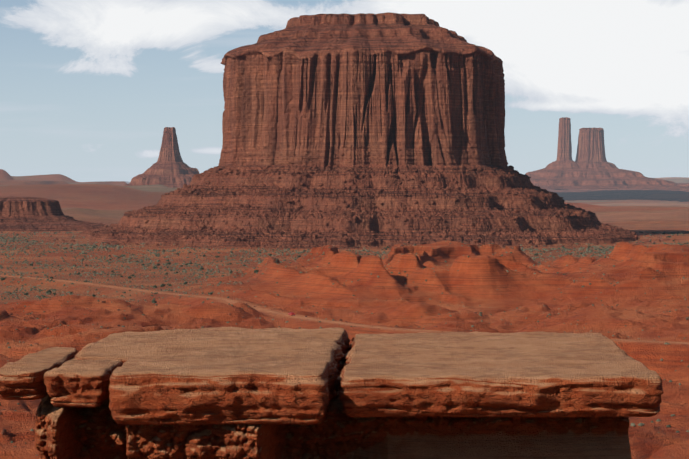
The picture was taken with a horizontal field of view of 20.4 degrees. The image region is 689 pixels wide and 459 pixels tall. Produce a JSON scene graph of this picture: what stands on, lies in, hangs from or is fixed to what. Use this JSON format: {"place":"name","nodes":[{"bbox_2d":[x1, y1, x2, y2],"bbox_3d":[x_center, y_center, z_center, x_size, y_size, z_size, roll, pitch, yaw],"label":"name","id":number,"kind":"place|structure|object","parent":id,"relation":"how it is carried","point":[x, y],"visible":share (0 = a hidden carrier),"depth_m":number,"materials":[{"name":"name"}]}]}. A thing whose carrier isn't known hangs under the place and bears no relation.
{"place":"outdoors","nodes":[
{"label":"outdoors","id":0,"kind":"place"},
{"bbox_2d":[0,197,104,231],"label":"mesa","id":1,"kind":"structure","parent":0,"point":[33,214],"depth_m":2846.88,"materials":[{"name":"stone"}]},
{"bbox_2d":[0,169,688,458],"bbox_3d":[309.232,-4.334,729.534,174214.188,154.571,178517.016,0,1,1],"label":"ground","id":2,"kind":"structure","parent":0,"point":[524,287],"depth_m":1216.74,"materials":[{"name":"soil"}]},
{"bbox_2d":[123,127,199,187],"bbox_3d":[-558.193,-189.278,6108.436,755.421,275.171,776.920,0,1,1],"label":"rock spire","id":3,"kind":"structure","parent":2,"relation":"on","point":[169,168],"depth_m":6043.94,"materials":[{"name":"stone"}]},
{"bbox_2d":[35,385,631,458],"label":"pedestal rock","id":4,"kind":"object","parent":2,"relation":"on","point":[100,432],"visible":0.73,"depth_m":87.96,"materials":[{"name":"stone"}]},
{"bbox_2d":[0,347,76,399],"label":"rock slab","id":5,"kind":"structure","parent":4,"relation":"on","point":[22,378],"depth_m":85.60,"materials":[{"name":"stone"}]},
{"bbox_2d":[43,359,122,406],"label":"rock slab","id":6,"kind":"structure","parent":4,"relation":"on","point":[77,383],"depth_m":84.14,"materials":[{"name":"stone"}]},
{"bbox_2d":[72,327,349,424],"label":"rock slab","id":7,"kind":"structure","parent":4,"relation":"on","point":[218,375],"depth_m":83.00,"materials":[{"name":"stone"}]},
{"bbox_2d":[336,331,663,416],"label":"rock slab","id":8,"kind":"structure","parent":4,"relation":"on","point":[488,374],"depth_m":84.06,"materials":[{"name":"stone"}]},
{"bbox_2d":[0,164,676,434],"bbox_3d":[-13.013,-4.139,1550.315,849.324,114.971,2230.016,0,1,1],"label":"talus boulders","id":9,"kind":"object","parent":2,"relation":"on","point":[315,236],"visible":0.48,"depth_m":2262.34,"materials":[{"name":"stone"}]},
{"bbox_2d":[0,231,688,455],"bbox_3d":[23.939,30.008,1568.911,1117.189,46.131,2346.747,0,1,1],"label":"desert shrubs","id":10,"kind":"object","parent":2,"relation":"on","point":[101,247],"visible":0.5,"depth_m":1771.10,"materials":[{"name":"green plant"}]},
{"bbox_2d":[78,12,637,248],"bbox_3d":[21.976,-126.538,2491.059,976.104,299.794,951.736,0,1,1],"label":"butte","id":11,"kind":"object","parent":2,"relation":"on","point":[387,91],"visible":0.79,"depth_m":2330.22,"materials":[{"name":"stone"}]},
{"bbox_2d":[526,117,586,189],"bbox_3d":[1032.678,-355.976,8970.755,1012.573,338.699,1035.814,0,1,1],"label":"rock spire","id":12,"kind":"structure","parent":2,"relation":"on","point":[564,166],"depth_m":8905.00,"materials":[{"name":"stone"}]},
{"bbox_2d":[533,127,688,189],"bbox_3d":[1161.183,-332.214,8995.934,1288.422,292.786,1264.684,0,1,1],"label":"butte","id":13,"kind":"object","parent":2,"relation":"on","point":[596,166],"depth_m":8799.99,"materials":[{"name":"stone"}]},
{"bbox_2d":[546,183,688,200],"bbox_3d":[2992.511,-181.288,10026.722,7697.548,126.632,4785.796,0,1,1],"label":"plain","id":14,"kind":"structure","parent":2,"relation":"on","point":[607,194],"depth_m":9413.50,"materials":[{"name":"stone"}]},
{"bbox_2d":[0,275,688,343],"bbox_3d":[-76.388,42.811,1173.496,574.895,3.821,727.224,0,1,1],"label":"dirt road","id":15,"kind":"structure","parent":0,"point":[227,300],"depth_m":1017.96,"materials":[{"name":"brown soil"}]},
{"bbox_2d":[0,0,688,181],"label":"sky","id":16,"kind":"structure","parent":0,"point":[90,90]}
]}

